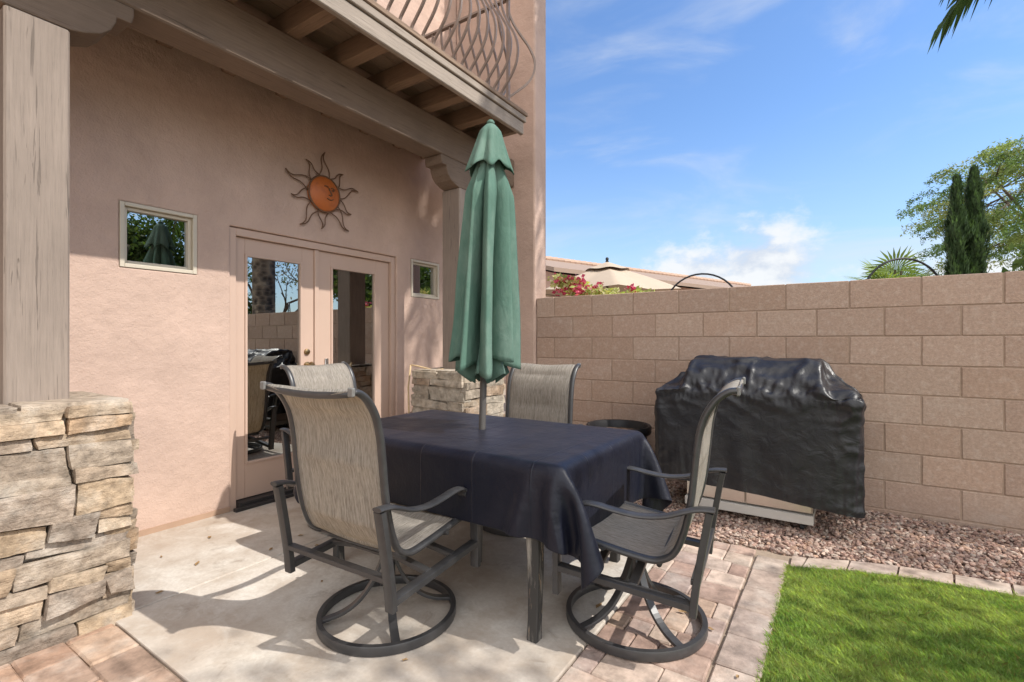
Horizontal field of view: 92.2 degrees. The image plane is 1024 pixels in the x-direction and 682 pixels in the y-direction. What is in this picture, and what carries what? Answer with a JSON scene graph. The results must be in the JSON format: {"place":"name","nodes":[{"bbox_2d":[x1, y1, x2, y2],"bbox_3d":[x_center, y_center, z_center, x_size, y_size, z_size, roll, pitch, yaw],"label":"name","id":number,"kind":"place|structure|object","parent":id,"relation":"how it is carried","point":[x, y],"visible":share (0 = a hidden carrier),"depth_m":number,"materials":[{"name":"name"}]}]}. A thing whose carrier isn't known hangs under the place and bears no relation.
{"place":"outdoors","nodes":[
{"label":"outdoors","id":0,"kind":"place"},
{"bbox_2d":[0,624,181,681],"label":"paved walk","id":1,"kind":"structure","parent":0,"point":[110,653],"depth_m":1.87,"materials":[{"name":"beige stone"}]},
{"bbox_2d":[0,391,138,665],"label":"stone pillar","id":2,"kind":"structure","parent":1,"relation":"on","point":[69,533],"depth_m":2.01,"materials":[{"name":"beige stone"}]},
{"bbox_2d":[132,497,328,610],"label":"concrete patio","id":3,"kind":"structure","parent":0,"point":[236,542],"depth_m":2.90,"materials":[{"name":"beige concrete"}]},
{"bbox_2d":[279,362,356,531],"bbox_3d":[-1.152,0.689,3.446,0.732,1.056,0.654,0,0,32],"label":"swivel chair","id":4,"kind":"object","parent":3,"relation":"on","point":[341,375],"visible":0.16,"depth_m":3.50,"materials":[{"name":"beige fabric"}]},
{"bbox_2d":[407,364,430,412],"bbox_3d":[-0.785,0.717,4.496,0.335,1.007,0.101,0,0,2],"label":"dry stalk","id":5,"kind":"object","parent":3,"relation":"on","point":[409,383],"visible":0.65,"depth_m":4.50,"materials":[{"name":"beige"}]},
{"bbox_2d":[115,521,654,681],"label":"concrete patio","id":6,"kind":"structure","parent":0,"point":[255,623],"depth_m":2.13,"materials":[{"name":"beige concrete"}]},
{"bbox_2d":[260,381,480,656],"bbox_3d":[-0.585,0.689,2.137,0.654,1.056,0.732,0,0,32],"label":"swivel chair","id":7,"kind":"object","parent":6,"relation":"on","point":[340,482],"visible":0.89,"depth_m":1.98,"materials":[{"name":"beige fabric"}]},
{"bbox_2d":[333,538,619,643],"bbox_3d":[-0.190,0.861,2.725,1.504,0.720,0.934,0,0,34],"label":"patio table","id":8,"kind":"object","parent":6,"relation":"on","point":[535,558],"visible":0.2,"depth_m":2.00,"materials":[{"name":"grey metal"}]},
{"bbox_2d":[293,410,671,591],"bbox_3d":[-0.191,0.717,2.726,1.882,0.463,1.041,0,0,34],"label":"tablecloth","id":9,"kind":"object","parent":8,"relation":"on","point":[540,481],"visible":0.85,"depth_m":2.22,"materials":[{"name":"blue fabric"}]},
{"bbox_2d":[448,119,520,561],"bbox_3d":[-0.156,-0.002,2.699,0.399,2.445,0.436,0,0,7],"label":"patio umbrella","id":10,"kind":"object","parent":6,"relation":"on","point":[485,347],"visible":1,"depth_m":2.63,"materials":[{"name":"green fabric"}]},
{"bbox_2d":[483,363,582,536],"bbox_3d":[0.079,0.689,3.412,0.654,1.056,0.732,0,0,32],"label":"swivel chair","id":11,"kind":"object","parent":6,"relation":"on","point":[540,392],"visible":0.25,"depth_m":3.59,"materials":[{"name":"beige fabric"}]},
{"bbox_2d":[90,535,791,681],"bbox_3d":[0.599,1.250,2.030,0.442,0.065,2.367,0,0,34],"label":"paved path","id":12,"kind":"structure","parent":0,"point":[724,577],"depth_m":2.13,"materials":[{"name":"beige stone"}]},
{"bbox_2d":[552,377,745,661],"bbox_3d":[0.598,0.689,2.133,0.732,1.056,0.654,0,0,27],"label":"swivel chair","id":13,"kind":"object","parent":12,"relation":"on","point":[639,537],"visible":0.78,"depth_m":1.97,"materials":[{"name":"grey metal"}]},
{"bbox_2d":[503,380,505,413],"bbox_3d":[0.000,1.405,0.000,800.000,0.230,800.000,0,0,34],"label":"ground","id":14,"kind":"structure","parent":0,"point":[504,394],"depth_m":11.45,"materials":[{"name":"beige"}]},
{"bbox_2d":[0,0,545,536],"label":"house","id":15,"kind":"structure","parent":14,"relation":"on","point":[178,276],"depth_m":3.40,"materials":[{"name":"paint"}]},
{"bbox_2d":[119,201,196,273],"bbox_3d":[-2.295,-0.654,3.192,0.084,0.401,0.432,0,0,34],"label":"window","id":16,"kind":"structure","parent":15,"relation":"in","point":[166,240],"depth_m":3.21,"materials":[{"name":"plastic"}]},
{"bbox_2d":[236,237,314,499],"bbox_3d":[-1.846,0.201,3.877,0.154,1.937,0.649,0,0,34],"label":"door","id":17,"kind":"structure","parent":15,"relation":"in","point":[274,282],"depth_m":3.82,"materials":[{"name":"paint"}]},
{"bbox_2d":[285,152,357,231],"bbox_3d":[-1.566,-1.266,4.141,0.071,0.658,0.702,0,0,34],"label":"sun ornament","id":18,"kind":"object","parent":15,"relation":"attached to","point":[323,192],"visible":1,"depth_m":4.12,"materials":[{"name":"metal"},{"name":"terracotta"}]},
{"bbox_2d":[319,251,387,417],"bbox_3d":[-1.433,0.201,4.516,0.134,1.937,0.787,0,0,34],"label":"door","id":19,"kind":"structure","parent":15,"relation":"in","point":[353,291],"depth_m":4.55,"materials":[{"name":"paint"}]},
{"bbox_2d":[411,259,438,299],"bbox_3d":[-0.945,-0.646,5.225,0.084,0.386,0.420,0,0,34],"label":"window","id":20,"kind":"structure","parent":15,"relation":"in","point":[424,275],"depth_m":5.26,"materials":[{"name":"plastic"}]},
{"bbox_2d":[411,367,505,416],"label":"stone pillar","id":21,"kind":"structure","parent":14,"relation":"on","point":[441,388],"depth_m":4.31,"materials":[{"name":"beige stone"}]},
{"bbox_2d":[546,272,654,296],"bbox_3d":[0.836,0.224,5.138,1.442,1.996,0.854,0,0,34],"label":"bougainvillea","id":22,"kind":"object","parent":14,"relation":"on","point":[575,286],"visible":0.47,"depth_m":5.19,"materials":[{"name":"pink plant"}]},
{"bbox_2d":[546,257,680,296],"bbox_3d":[1.860,-0.185,9.630,2.840,2.910,2.460,0,0,34],"label":"market umbrella","id":23,"kind":"object","parent":14,"relation":"on","point":[609,274],"visible":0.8,"depth_m":9.03,"materials":[{"name":"beige canvas"},{"name":"metal"}]},
{"bbox_2d":[670,273,732,290],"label":"garden arch","id":24,"kind":"structure","parent":14,"relation":"on","point":[677,283],"depth_m":4.73,"materials":[{"name":"black metal"}]},
{"bbox_2d":[537,271,1023,538],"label":"block wall","id":25,"kind":"structure","parent":14,"relation":"on","point":[931,368],"depth_m":3.47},
{"bbox_2d":[708,555,1023,681],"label":"paver edging","id":26,"kind":"object","parent":14,"relation":"on","point":[742,648],"visible":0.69,"depth_m":2.31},
{"bbox_2d":[846,246,932,279],"bbox_3d":[5.444,-0.005,6.993,1.331,2.650,1.239,0,0,1],"label":"fan palm","id":27,"kind":"object","parent":14,"relation":"on","point":[886,271],"visible":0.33,"depth_m":6.87,"materials":[{"name":"green plant"}]},
{"bbox_2d":[941,171,976,274],"bbox_3d":[10.846,-1.409,12.008,0.685,5.458,0.758,0,0,34],"label":"cypress tree","id":28,"kind":"object","parent":14,"relation":"on","point":[956,225],"visible":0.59,"depth_m":11.89,"materials":[{"name":"green plant"}]},
{"bbox_2d":[895,134,1023,275],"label":"tree","id":29,"kind":"object","parent":14,"relation":"on","point":[1010,165],"visible":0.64,"depth_m":16.87,"materials":[{"name":"green plant"}]},
{"bbox_2d":[927,0,991,53],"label":"palm tree","id":30,"kind":"object","parent":14,"relation":"on","point":[955,9],"visible":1,"depth_m":4.30,"materials":[{"name":"green plant"}]},
{"bbox_2d":[963,163,996,273],"bbox_3d":[11.255,-1.522,12.017,0.777,5.684,0.772,0,0,-11],"label":"cypress tree","id":31,"kind":"object","parent":14,"relation":"on","point":[975,203],"visible":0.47,"depth_m":11.87,"materials":[{"name":"green plant"}]},
{"bbox_2d":[1001,223,1023,272],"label":"tree","id":32,"kind":"object","parent":14,"relation":"on","point":[1017,263],"visible":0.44,"depth_m":9.02,"materials":[{"name":"green plant"}]},
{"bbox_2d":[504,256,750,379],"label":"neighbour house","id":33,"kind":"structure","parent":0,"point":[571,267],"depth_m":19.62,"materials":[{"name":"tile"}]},
{"bbox_2d":[546,0,1023,285],"label":"sky","id":34,"kind":"structure","parent":0,"point":[754,142],"materials":[{"name":"blue"}]},
{"bbox_2d":[634,478,1023,589],"bbox_3d":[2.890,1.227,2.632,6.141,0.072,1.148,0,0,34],"label":"gravel","id":35,"kind":"structure","parent":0,"point":[868,538],"depth_m":3.01,"materials":[{"name":"brown gravel"}]},
{"bbox_2d":[586,419,651,438],"bbox_3d":[0.903,0.973,4.178,0.540,0.535,0.540,0,0,34],"label":"planter","id":36,"kind":"object","parent":35,"relation":"on","point":[644,429],"visible":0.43,"depth_m":4.36,"materials":[{"name":"black plastic"}]},
{"bbox_2d":[685,481,815,529],"bbox_3d":[1.700,0.698,3.508,1.090,1.066,0.455,0,0,34],"label":"grill","id":37,"kind":"object","parent":35,"relation":"on","point":[732,500],"visible":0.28,"depth_m":3.28,"materials":[{"name":"silver metal"}]},
{"bbox_2d":[687,481,744,502],"bbox_3d":[1.418,0.849,3.442,0.383,0.498,0.032,0,0,34],"label":"cabinet door","id":38,"kind":"structure","parent":37,"relation":"in","point":[727,494],"depth_m":3.40,"materials":[{"name":"silver metal"}]},
{"bbox_2d":[653,355,865,518],"bbox_3d":[1.728,0.628,3.513,1.291,1.042,0.605,0,0,34],"label":"grill cover","id":39,"kind":"object","parent":37,"relation":"on","point":[790,430],"visible":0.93,"depth_m":3.22,"materials":[{"name":"black fabric"}]},
{"bbox_2d":[746,492,811,513],"bbox_3d":[1.742,0.849,3.227,0.383,0.498,0.032,0,0,34],"label":"cabinet door","id":40,"kind":"structure","parent":37,"relation":"in","point":[754,499],"depth_m":3.23,"materials":[{"name":"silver metal"}]},
{"bbox_2d":[755,563,1023,681],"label":"lawn","id":41,"kind":"structure","parent":0,"point":[881,645],"depth_m":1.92,"materials":[{"name":"plant"}]},
{"bbox_2d":[866,257,938,279],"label":"garden arch","id":42,"kind":"structure","parent":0,"point":[904,258],"depth_m":3.84,"materials":[{"name":"black metal"}]}
]}

